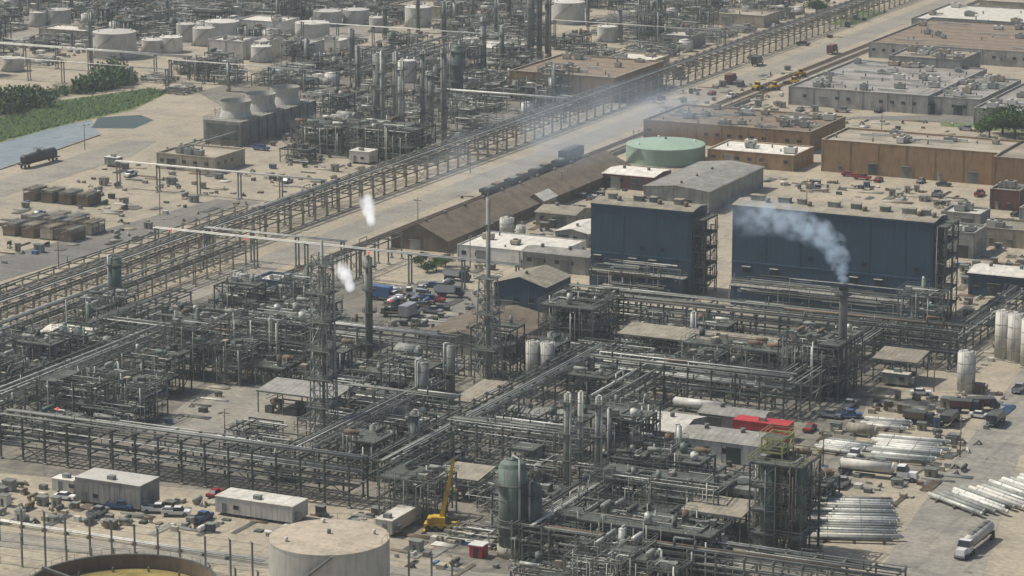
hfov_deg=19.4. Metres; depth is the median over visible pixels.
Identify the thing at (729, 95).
pickup truck
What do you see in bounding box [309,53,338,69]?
steel process structure
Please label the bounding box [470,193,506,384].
lattice stack
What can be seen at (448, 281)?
flatbed truck
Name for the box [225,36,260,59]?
pale equipment house
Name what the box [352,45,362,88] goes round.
distillation column
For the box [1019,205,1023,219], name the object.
equipment building
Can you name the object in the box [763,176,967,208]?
yard materials
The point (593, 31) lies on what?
ground pipe manifold
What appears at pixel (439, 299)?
parked car
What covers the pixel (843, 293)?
exhaust stack
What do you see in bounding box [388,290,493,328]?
yard materials
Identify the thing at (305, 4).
steel process structure
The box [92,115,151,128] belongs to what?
pond
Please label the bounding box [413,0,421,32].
distillation column
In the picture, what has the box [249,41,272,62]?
storage tank
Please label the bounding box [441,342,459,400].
distillation column
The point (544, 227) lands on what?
yard materials
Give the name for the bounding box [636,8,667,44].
steel process structure
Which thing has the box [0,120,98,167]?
canal water
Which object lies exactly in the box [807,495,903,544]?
stored pipe stack
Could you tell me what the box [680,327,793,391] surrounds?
steel process structure
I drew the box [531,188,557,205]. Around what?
gabled house
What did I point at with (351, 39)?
distillation column
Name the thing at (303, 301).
steel process structure
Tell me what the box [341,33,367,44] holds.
ground pipe manifold
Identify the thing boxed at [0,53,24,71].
storage tank
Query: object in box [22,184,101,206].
tube bundle storage
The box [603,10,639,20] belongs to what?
ground pipe manifold
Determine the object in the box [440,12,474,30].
pressure vessel group
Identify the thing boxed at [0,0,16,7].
storage tanks
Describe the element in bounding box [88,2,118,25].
steel process structure
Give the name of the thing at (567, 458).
distillation column
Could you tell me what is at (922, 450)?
stored pipe stack
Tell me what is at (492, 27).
ground pipe manifold
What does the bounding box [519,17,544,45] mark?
steel process structure
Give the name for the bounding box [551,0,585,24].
storage tank
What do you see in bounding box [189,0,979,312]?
railway track
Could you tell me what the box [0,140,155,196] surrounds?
side road
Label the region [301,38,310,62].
distillation column
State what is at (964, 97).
flat roof office
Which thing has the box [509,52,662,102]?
brown control building
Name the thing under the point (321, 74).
storage tanks
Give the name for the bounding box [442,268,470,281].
dump truck
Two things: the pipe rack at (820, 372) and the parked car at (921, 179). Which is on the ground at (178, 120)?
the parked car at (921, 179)
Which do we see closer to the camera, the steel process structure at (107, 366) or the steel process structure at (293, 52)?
the steel process structure at (107, 366)
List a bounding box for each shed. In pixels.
[256,377,351,418]
[392,150,630,252]
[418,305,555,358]
[439,461,495,500]
[452,379,510,416]
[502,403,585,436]
[521,243,590,275]
[534,202,590,227]
[555,218,590,247]
[602,165,672,190]
[612,410,706,446]
[617,322,790,360]
[643,160,764,212]
[680,493,756,542]
[682,423,780,464]
[697,402,772,427]
[871,346,929,385]
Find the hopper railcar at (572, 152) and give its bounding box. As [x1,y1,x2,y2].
[558,144,583,164]
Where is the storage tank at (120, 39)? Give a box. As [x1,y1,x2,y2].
[92,26,137,59]
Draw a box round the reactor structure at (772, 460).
[747,423,822,559]
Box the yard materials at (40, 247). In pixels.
[0,163,336,263]
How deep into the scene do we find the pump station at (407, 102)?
1035.67 m
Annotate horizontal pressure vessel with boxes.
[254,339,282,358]
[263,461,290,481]
[331,114,349,118]
[336,111,356,119]
[393,343,422,364]
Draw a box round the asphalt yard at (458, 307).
[387,281,478,325]
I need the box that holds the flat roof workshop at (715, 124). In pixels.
[643,103,845,151]
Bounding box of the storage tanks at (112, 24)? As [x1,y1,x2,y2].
[109,21,121,27]
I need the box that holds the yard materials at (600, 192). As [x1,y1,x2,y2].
[586,188,642,195]
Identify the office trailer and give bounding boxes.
[75,467,159,511]
[215,487,307,523]
[375,502,421,534]
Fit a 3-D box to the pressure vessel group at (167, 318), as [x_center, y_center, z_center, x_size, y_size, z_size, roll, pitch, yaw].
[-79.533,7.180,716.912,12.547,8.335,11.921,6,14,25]
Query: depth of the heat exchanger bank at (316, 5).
1285.45 m
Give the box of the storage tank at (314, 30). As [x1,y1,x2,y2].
[293,17,329,38]
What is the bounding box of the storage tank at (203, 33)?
[191,23,214,46]
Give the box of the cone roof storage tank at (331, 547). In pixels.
[268,513,389,575]
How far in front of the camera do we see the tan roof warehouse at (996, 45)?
1169.53 m
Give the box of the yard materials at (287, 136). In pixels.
[268,103,364,174]
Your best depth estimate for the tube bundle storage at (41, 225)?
830.38 m
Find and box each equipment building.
[39,23,103,42]
[156,143,244,173]
[237,14,299,34]
[316,35,348,53]
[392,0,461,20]
[465,39,526,60]
[609,51,669,65]
[659,29,705,48]
[712,5,779,27]
[941,202,990,223]
[947,222,986,258]
[983,217,1023,248]
[989,179,1023,210]
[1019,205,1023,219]
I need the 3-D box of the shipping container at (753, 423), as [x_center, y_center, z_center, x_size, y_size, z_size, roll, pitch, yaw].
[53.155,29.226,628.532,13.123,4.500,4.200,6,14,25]
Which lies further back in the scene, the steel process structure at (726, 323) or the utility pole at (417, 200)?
the utility pole at (417, 200)
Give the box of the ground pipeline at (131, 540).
[0,519,265,561]
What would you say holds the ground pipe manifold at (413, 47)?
on the ground at (178, 120)
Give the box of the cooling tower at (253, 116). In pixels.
[203,84,315,146]
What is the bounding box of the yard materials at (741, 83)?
[650,65,818,111]
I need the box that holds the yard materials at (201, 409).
[162,385,250,434]
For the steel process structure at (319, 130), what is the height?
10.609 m
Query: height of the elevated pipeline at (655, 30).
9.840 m
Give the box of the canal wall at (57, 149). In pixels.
[0,134,100,169]
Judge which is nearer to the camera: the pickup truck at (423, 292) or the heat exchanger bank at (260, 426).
the heat exchanger bank at (260, 426)
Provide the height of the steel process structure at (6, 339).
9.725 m
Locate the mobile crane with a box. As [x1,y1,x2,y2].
[421,458,459,534]
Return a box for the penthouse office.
[889,45,980,68]
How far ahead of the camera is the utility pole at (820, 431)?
603.84 m
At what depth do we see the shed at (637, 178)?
898.06 m
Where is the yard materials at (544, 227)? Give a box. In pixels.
[456,189,602,272]
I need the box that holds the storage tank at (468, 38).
[461,34,478,42]
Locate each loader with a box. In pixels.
[752,81,765,90]
[764,81,780,90]
[783,76,799,84]
[789,68,805,76]
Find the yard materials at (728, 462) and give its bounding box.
[588,431,816,474]
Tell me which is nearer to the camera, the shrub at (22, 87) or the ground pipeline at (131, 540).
the ground pipeline at (131, 540)
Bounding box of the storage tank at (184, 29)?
[176,19,195,41]
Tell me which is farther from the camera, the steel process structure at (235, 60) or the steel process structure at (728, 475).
the steel process structure at (235, 60)
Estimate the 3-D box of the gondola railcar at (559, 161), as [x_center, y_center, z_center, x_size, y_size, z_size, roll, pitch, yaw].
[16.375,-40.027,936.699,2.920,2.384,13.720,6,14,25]
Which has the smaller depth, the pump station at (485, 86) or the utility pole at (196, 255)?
the utility pole at (196, 255)
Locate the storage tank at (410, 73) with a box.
[402,56,417,82]
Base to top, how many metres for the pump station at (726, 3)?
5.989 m
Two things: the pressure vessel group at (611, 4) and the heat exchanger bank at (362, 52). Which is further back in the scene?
the pressure vessel group at (611, 4)
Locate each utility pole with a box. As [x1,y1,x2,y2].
[55,234,64,266]
[155,185,161,214]
[193,254,202,286]
[218,408,228,427]
[414,197,420,223]
[455,329,465,365]
[468,236,477,266]
[819,427,828,466]
[930,353,939,391]
[959,415,971,456]
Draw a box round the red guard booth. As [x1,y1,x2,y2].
[468,540,489,557]
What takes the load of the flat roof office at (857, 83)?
on the ground at (178, 120)
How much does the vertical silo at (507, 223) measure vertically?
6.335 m
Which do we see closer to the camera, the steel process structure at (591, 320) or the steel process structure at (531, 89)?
the steel process structure at (591, 320)
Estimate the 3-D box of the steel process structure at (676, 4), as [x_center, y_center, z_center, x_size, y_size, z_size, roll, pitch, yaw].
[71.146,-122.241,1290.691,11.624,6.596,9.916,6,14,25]
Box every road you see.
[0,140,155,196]
[0,199,259,280]
[0,532,508,575]
[5,0,965,367]
[878,368,1023,575]
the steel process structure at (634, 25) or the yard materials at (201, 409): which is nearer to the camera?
the yard materials at (201, 409)
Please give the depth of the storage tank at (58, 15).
1243.88 m
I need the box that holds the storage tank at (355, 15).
[342,5,368,24]
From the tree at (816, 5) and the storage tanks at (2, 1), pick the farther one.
the storage tanks at (2, 1)
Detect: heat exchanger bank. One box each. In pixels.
[37,31,76,45]
[45,347,102,380]
[62,0,95,7]
[72,34,88,47]
[81,396,155,432]
[141,27,175,37]
[147,1,177,12]
[172,2,207,15]
[172,12,199,22]
[179,0,211,5]
[189,11,218,20]
[210,67,250,85]
[217,417,292,450]
[236,430,304,464]
[262,66,303,83]
[286,60,323,75]
[292,1,321,13]
[293,407,354,437]
[312,374,369,409]
[328,369,388,397]
[337,46,371,61]
[358,349,425,378]
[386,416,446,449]
[405,103,440,121]
[422,352,469,378]
[440,29,474,40]
[469,94,511,112]
[491,414,560,448]
[506,24,535,37]
[552,92,589,112]
[560,337,619,369]
[563,42,601,55]
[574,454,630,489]
[597,341,654,373]
[602,318,657,346]
[617,27,651,41]
[620,1,646,13]
[639,346,685,379]
[650,41,684,56]
[671,20,703,30]
[680,0,708,6]
[694,27,727,42]
[720,368,771,400]
[733,458,757,476]
[860,313,908,342]
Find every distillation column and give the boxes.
[15,0,22,19]
[34,0,41,11]
[85,12,95,65]
[104,254,125,307]
[149,0,176,28]
[223,62,232,91]
[234,270,250,307]
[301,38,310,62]
[347,28,356,69]
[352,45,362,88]
[362,255,376,366]
[370,52,379,118]
[376,50,387,119]
[381,5,388,38]
[389,51,399,120]
[394,59,407,120]
[405,407,423,465]
[412,358,433,415]
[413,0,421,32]
[417,49,428,146]
[426,71,436,132]
[437,49,449,146]
[439,0,448,43]
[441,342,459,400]
[448,42,465,93]
[469,0,476,17]
[477,16,488,70]
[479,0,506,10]
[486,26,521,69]
[492,0,500,37]
[493,454,531,559]
[505,0,513,14]
[522,479,547,558]
[525,0,535,59]
[534,0,544,59]
[542,0,553,58]
[558,391,575,509]
[572,390,587,478]
[584,0,591,25]
[589,394,606,490]
[616,7,624,39]
[655,0,663,18]
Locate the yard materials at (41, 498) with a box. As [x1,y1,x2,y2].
[0,478,372,536]
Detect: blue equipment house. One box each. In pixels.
[40,322,105,347]
[252,271,294,299]
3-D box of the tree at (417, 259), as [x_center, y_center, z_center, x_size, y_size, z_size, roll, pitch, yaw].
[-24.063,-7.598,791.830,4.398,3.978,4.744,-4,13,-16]
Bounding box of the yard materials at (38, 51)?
[0,0,517,58]
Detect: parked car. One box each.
[53,491,75,500]
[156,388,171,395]
[205,488,224,497]
[281,178,292,183]
[415,284,426,290]
[425,281,436,287]
[435,295,445,302]
[436,304,450,310]
[707,90,716,94]
[795,106,804,111]
[802,423,817,432]
[841,171,856,175]
[873,176,883,181]
[874,107,882,112]
[910,388,931,395]
[916,177,925,183]
[936,181,951,186]
[968,410,986,418]
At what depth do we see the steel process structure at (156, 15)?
1252.65 m
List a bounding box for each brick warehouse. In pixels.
[821,127,1022,184]
[993,141,1023,185]
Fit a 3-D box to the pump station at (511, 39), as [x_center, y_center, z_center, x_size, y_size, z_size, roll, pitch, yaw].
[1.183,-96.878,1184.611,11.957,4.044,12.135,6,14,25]
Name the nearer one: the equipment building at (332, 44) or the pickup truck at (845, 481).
the pickup truck at (845, 481)
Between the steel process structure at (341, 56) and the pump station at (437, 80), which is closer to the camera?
the pump station at (437, 80)
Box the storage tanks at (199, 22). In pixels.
[196,20,204,25]
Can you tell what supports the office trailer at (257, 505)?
on the ground at (178, 120)
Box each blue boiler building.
[589,192,718,298]
[729,193,960,320]
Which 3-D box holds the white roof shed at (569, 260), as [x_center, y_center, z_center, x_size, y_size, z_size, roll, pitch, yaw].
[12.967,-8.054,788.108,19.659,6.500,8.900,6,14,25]
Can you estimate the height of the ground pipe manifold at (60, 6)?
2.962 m
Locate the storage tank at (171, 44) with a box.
[159,32,183,53]
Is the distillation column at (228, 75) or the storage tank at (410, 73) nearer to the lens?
the distillation column at (228, 75)
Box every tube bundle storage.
[2,211,105,241]
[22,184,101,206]
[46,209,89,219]
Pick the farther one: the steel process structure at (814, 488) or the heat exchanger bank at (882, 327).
the heat exchanger bank at (882, 327)
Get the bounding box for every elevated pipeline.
[0,42,191,79]
[0,56,169,91]
[114,160,326,208]
[153,226,522,289]
[167,59,340,91]
[204,226,346,272]
[258,179,338,234]
[300,21,521,51]
[326,231,403,286]
[447,88,567,122]
[553,19,727,48]
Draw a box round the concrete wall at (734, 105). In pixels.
[612,98,749,154]
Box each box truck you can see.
[372,284,397,299]
[398,301,420,319]
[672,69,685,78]
[724,73,737,83]
[751,55,763,65]
[826,44,838,53]
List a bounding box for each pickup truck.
[86,504,109,518]
[105,500,132,510]
[123,170,137,176]
[141,502,170,513]
[161,505,190,516]
[194,510,213,523]
[252,144,269,150]
[418,289,430,297]
[421,305,443,314]
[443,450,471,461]
[726,92,736,97]
[796,41,810,45]
[807,184,825,189]
[816,408,841,419]
[834,106,850,112]
[834,476,851,488]
[836,408,861,418]
[841,398,856,408]
[847,447,863,456]
[852,173,871,179]
[931,189,942,195]
[958,125,973,130]
[974,189,985,196]
[1011,382,1023,393]
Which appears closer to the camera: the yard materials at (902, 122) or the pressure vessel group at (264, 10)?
the yard materials at (902, 122)
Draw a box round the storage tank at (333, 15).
[313,6,341,26]
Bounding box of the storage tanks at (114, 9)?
[110,6,131,15]
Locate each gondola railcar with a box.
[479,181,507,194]
[504,172,531,185]
[528,163,554,175]
[551,157,577,166]
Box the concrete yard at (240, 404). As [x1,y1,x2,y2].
[148,385,309,435]
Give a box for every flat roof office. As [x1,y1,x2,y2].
[788,57,986,114]
[915,74,1021,115]
[973,82,1023,128]
[980,0,1023,7]
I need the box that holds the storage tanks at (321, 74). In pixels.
[297,73,324,84]
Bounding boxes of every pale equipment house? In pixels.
[207,35,240,57]
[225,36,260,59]
[242,33,282,58]
[281,36,324,61]
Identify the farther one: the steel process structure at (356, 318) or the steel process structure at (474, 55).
the steel process structure at (474, 55)
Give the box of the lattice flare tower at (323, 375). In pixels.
[304,240,343,447]
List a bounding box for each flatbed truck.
[379,305,413,316]
[382,294,403,305]
[388,295,418,303]
[393,286,414,297]
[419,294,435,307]
[433,278,455,291]
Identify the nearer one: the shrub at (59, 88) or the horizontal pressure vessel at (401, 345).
the horizontal pressure vessel at (401, 345)
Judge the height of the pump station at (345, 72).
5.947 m
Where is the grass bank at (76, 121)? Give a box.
[0,89,166,142]
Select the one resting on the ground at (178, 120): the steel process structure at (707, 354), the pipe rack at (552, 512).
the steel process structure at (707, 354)
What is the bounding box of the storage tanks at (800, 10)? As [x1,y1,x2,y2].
[776,5,804,14]
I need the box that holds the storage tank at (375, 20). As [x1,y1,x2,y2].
[368,14,389,32]
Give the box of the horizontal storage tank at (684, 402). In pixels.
[673,397,719,411]
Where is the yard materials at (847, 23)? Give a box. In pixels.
[670,0,885,56]
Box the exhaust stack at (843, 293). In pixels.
[833,284,852,396]
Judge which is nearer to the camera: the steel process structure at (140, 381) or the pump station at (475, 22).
the steel process structure at (140, 381)
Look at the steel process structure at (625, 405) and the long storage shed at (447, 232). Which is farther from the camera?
the long storage shed at (447, 232)
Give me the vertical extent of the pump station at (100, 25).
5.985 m
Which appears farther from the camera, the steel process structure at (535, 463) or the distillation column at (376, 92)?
the distillation column at (376, 92)
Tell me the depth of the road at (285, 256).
920.91 m
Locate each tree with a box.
[412,252,428,266]
[420,261,434,271]
[427,257,445,270]
[442,253,455,266]
[803,0,829,12]
[974,113,1002,137]
[978,103,1023,133]
[997,109,1023,138]
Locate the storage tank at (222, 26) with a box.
[205,16,240,36]
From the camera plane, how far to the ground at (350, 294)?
626.73 m
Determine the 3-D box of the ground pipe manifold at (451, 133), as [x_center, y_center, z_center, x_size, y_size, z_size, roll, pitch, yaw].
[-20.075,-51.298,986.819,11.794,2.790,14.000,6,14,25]
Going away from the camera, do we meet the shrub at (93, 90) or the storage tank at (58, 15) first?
the shrub at (93, 90)
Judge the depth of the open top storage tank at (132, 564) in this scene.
523.61 m
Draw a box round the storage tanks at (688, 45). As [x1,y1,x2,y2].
[670,39,693,52]
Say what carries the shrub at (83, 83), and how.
on the ground at (178, 120)
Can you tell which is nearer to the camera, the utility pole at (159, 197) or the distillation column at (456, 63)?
the utility pole at (159, 197)
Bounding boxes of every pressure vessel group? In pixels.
[0,4,25,24]
[52,320,113,354]
[65,324,128,366]
[133,12,164,35]
[136,0,164,5]
[149,299,206,328]
[155,15,187,34]
[255,1,287,14]
[309,50,346,73]
[361,72,391,97]
[373,30,407,49]
[416,63,450,85]
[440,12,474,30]
[451,104,496,132]
[463,67,492,90]
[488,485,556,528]
[499,52,534,72]
[500,75,536,101]
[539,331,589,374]
[588,40,621,56]
[594,0,624,9]
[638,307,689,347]
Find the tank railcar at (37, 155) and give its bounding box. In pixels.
[17,147,59,168]
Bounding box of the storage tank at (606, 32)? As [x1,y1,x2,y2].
[596,22,617,41]
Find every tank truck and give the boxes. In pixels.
[838,456,919,482]
[954,520,994,559]
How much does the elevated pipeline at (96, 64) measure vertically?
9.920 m
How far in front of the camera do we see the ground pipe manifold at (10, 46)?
1185.89 m
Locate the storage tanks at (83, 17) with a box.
[71,13,96,24]
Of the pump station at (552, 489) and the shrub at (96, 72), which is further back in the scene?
the shrub at (96, 72)
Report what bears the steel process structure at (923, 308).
on the ground at (178, 120)
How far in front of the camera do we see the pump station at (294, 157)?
941.06 m
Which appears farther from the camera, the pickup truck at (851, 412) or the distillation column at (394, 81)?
the distillation column at (394, 81)
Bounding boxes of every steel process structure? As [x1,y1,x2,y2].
[0,0,29,14]
[0,17,11,40]
[0,29,4,51]
[0,319,40,358]
[0,332,14,368]
[0,347,27,389]
[0,392,14,438]
[1,354,52,379]
[13,329,72,366]
[21,0,34,3]
[23,34,55,50]
[26,0,59,15]
[34,363,119,424]
[35,0,61,6]
[57,2,85,18]
[64,294,118,333]
[81,286,136,328]
[85,360,142,408]
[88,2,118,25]
[92,0,123,8]
[110,14,141,36]
[111,369,168,424]
[118,340,192,399]
[129,3,156,14]
[142,9,173,24]
[152,301,263,359]
[163,308,222,381]
[170,57,201,74]
[187,54,219,81]
[197,59,234,76]
[210,54,243,69]
[210,333,264,386]
[212,274,266,318]
[220,0,249,14]
[227,300,332,374]
[228,3,261,15]
[235,23,265,36]
[244,282,296,310]
[247,1,274,15]
[250,68,288,86]
[250,352,301,384]
[263,294,317,324]
[271,0,302,19]
[276,265,330,313]
[280,39,314,62]
[283,72,319,90]
[285,0,315,19]
[289,113,362,155]
[308,336,362,383]
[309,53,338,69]
[315,295,343,316]
[322,87,355,114]
[326,51,348,68]
[335,422,395,481]
[336,314,383,350]
[338,0,367,9]
[339,81,368,101]
[346,115,436,161]
[353,90,388,109]
[355,101,392,119]
[362,0,391,12]
[365,42,396,69]
[368,0,393,2]
[370,403,437,460]
[377,457,458,523]
[379,346,455,398]
[399,30,427,47]
[412,52,440,78]
[416,84,450,102]
[430,56,468,80]
[437,92,476,124]
[439,92,475,105]
[447,0,473,22]
[447,77,481,94]
[452,24,479,35]
[454,39,485,73]
[463,68,499,79]
[467,10,493,24]
[469,315,525,379]
[472,31,499,39]
[475,0,487,4]
[485,76,508,91]
[495,68,509,78]
[498,3,525,16]
[508,436,575,482]
[508,551,587,575]
[511,9,535,32]
[512,0,535,11]
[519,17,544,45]
[519,77,555,109]
[519,331,571,377]
[534,401,594,462]
[537,63,573,102]
[537,283,624,348]
[551,33,575,49]
[557,491,697,570]
[562,538,637,575]
[565,28,591,45]
[565,361,623,405]
[574,498,732,575]
[579,524,657,575]
[584,0,600,8]
[589,457,737,537]
[602,401,658,464]
[603,391,661,463]
[607,442,672,490]
[623,546,694,575]
[624,423,688,473]
[627,22,651,32]
[629,45,662,53]
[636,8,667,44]
[637,0,666,21]
[660,442,717,484]
[662,0,691,12]
[664,13,690,26]
[667,22,693,31]
[679,342,729,395]
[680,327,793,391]
[684,311,738,351]
[693,5,718,26]
[695,0,723,11]
[714,470,753,497]
[729,1,755,8]
[733,325,769,356]
[743,0,771,9]
[757,463,818,517]
[776,319,864,403]
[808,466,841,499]
[896,276,950,345]
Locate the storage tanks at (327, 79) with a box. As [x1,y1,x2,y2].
[315,72,341,86]
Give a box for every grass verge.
[827,9,886,24]
[940,122,1023,132]
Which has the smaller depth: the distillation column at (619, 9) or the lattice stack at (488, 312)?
the lattice stack at (488, 312)
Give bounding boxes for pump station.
[14,331,52,360]
[15,361,76,390]
[30,404,101,438]
[86,22,112,28]
[113,7,144,20]
[114,0,143,9]
[202,292,243,310]
[204,47,243,63]
[209,0,227,2]
[258,27,292,39]
[279,142,324,163]
[288,361,346,383]
[306,0,336,8]
[315,309,363,336]
[323,0,354,7]
[327,100,368,115]
[339,59,372,78]
[340,361,397,387]
[345,383,412,412]
[376,6,404,19]
[385,98,418,112]
[405,89,439,104]
[414,76,440,90]
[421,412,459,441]
[428,16,461,29]
[433,454,499,491]
[458,0,481,10]
[460,18,486,27]
[465,476,497,512]
[473,80,512,99]
[482,11,510,21]
[491,30,515,40]
[493,483,562,517]
[498,13,523,27]
[498,36,526,41]
[508,47,543,64]
[614,0,644,5]
[622,15,651,23]
[624,37,656,48]
[625,356,687,392]
[654,21,675,31]
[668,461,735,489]
[680,4,704,17]
[708,0,735,10]
[767,0,795,4]
[767,4,794,20]
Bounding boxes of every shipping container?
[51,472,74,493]
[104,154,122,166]
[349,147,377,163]
[732,415,794,441]
[882,367,914,386]
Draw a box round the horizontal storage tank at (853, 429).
[846,422,878,437]
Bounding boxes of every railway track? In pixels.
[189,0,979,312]
[608,4,979,152]
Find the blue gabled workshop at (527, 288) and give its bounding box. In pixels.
[494,265,572,314]
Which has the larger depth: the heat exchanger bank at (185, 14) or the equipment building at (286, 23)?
the heat exchanger bank at (185, 14)
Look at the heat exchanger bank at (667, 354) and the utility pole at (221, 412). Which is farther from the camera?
the heat exchanger bank at (667, 354)
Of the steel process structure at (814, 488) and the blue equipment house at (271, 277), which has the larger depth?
the blue equipment house at (271, 277)
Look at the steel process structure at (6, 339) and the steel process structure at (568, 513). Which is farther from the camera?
the steel process structure at (6, 339)
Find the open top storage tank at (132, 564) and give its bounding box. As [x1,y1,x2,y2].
[28,548,216,575]
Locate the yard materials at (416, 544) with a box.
[365,505,517,575]
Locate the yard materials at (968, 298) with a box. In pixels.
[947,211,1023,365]
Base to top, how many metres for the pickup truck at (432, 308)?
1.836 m
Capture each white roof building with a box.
[457,231,585,267]
[707,138,813,171]
[911,2,1023,25]
[967,262,1023,298]
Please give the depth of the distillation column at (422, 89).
954.44 m
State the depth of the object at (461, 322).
710.26 m
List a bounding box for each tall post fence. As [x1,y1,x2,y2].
[0,505,261,575]
[0,532,259,575]
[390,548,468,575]
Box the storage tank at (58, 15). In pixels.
[47,5,70,25]
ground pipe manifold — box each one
[0,38,27,49]
[0,380,48,404]
[1,22,27,32]
[24,54,63,65]
[52,0,73,3]
[52,3,67,7]
[77,7,99,15]
[90,55,127,71]
[136,71,178,83]
[137,37,146,46]
[149,0,184,4]
[158,82,202,94]
[161,2,187,11]
[203,1,228,6]
[267,59,303,67]
[301,87,332,98]
[316,96,358,106]
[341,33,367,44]
[366,17,403,25]
[404,45,440,54]
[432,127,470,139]
[436,518,498,549]
[478,114,515,127]
[479,23,514,32]
[491,472,561,498]
[589,26,617,34]
[590,15,617,24]
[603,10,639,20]
[608,22,639,30]
[621,44,649,51]
[670,14,702,23]
[706,28,737,38]
[721,23,757,33]
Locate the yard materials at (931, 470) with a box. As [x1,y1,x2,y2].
[809,382,1015,541]
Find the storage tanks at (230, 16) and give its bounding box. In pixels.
[212,15,240,18]
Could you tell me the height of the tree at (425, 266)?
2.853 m
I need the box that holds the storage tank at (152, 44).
[140,35,161,52]
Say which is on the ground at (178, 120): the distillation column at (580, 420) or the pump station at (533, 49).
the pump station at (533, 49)
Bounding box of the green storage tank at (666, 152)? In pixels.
[625,133,705,167]
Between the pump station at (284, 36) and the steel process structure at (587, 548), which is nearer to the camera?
the steel process structure at (587, 548)
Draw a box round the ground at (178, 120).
[0,0,1023,575]
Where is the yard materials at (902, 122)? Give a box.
[846,118,1018,139]
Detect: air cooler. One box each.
[190,6,231,21]
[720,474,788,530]
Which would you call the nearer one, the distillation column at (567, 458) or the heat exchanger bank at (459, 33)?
the distillation column at (567, 458)
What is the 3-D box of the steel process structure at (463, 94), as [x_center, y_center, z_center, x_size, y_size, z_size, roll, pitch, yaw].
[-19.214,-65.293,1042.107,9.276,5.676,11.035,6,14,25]
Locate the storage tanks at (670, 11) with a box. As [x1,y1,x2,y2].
[664,7,680,17]
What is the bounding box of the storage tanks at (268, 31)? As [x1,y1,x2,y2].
[262,27,284,40]
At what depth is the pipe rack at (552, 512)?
557.47 m
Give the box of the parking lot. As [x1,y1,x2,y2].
[846,115,1023,131]
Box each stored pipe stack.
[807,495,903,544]
[814,437,875,455]
[860,416,912,432]
[860,434,950,465]
[927,473,1023,515]
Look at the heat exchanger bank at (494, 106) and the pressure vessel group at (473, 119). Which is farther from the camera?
the heat exchanger bank at (494, 106)
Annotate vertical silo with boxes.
[499,213,513,232]
[516,220,525,233]
[526,335,539,381]
[540,336,554,386]
[955,345,975,393]
[993,305,1012,360]
[1005,307,1023,362]
[1019,317,1023,367]
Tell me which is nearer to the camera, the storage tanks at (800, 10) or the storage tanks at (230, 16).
the storage tanks at (230, 16)
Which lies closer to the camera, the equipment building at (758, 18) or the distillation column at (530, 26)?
the distillation column at (530, 26)
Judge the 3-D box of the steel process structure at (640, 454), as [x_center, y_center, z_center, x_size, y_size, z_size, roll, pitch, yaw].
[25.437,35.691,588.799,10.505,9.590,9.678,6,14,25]
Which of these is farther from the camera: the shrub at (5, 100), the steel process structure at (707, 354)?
the shrub at (5, 100)
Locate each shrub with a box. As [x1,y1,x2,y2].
[0,84,42,97]
[0,86,22,92]
[0,89,27,98]
[0,91,22,108]
[0,95,28,114]
[9,86,55,108]
[10,89,35,97]
[19,97,34,109]
[47,90,58,99]
[49,87,68,96]
[52,83,65,92]
[59,83,81,93]
[71,70,110,93]
[74,73,119,92]
[85,67,106,76]
[91,73,118,88]
[93,68,127,87]
[101,66,129,82]
[108,70,137,86]
[116,65,137,83]
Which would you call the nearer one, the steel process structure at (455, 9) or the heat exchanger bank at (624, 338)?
the heat exchanger bank at (624, 338)
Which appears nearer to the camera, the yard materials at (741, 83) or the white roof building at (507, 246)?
the white roof building at (507, 246)
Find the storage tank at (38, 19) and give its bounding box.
[28,8,47,26]
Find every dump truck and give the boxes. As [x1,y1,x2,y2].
[435,284,464,297]
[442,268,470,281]
[903,408,935,426]
[940,409,960,427]
[949,397,983,412]
[965,396,999,410]
[985,409,1005,427]
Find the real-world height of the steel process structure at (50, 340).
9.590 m
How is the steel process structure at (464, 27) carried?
on the ground at (178, 120)
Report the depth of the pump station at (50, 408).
630.63 m
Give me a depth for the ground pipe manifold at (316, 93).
1064.64 m
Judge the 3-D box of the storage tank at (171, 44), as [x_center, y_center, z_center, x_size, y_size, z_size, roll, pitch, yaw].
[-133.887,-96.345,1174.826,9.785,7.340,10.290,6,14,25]
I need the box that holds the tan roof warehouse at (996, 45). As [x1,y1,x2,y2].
[869,17,1023,67]
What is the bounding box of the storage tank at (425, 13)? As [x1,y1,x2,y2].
[403,2,431,27]
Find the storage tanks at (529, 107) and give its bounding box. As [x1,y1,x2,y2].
[506,101,535,113]
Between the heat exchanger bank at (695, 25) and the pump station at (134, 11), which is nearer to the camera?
the heat exchanger bank at (695, 25)
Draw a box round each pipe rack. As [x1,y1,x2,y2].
[0,0,910,336]
[0,204,248,311]
[0,237,247,350]
[0,322,177,429]
[0,406,371,508]
[79,287,192,342]
[93,313,317,376]
[166,105,321,148]
[220,305,464,363]
[286,377,450,483]
[348,378,461,421]
[349,31,471,83]
[361,341,614,497]
[447,410,593,480]
[509,468,624,566]
[518,515,910,575]
[565,282,967,361]
[575,292,960,371]
[589,357,676,427]
[591,349,799,419]
[763,319,891,419]
[927,284,1023,366]
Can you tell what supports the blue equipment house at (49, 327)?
on the ground at (350, 294)
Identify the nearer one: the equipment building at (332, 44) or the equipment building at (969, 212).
the equipment building at (969, 212)

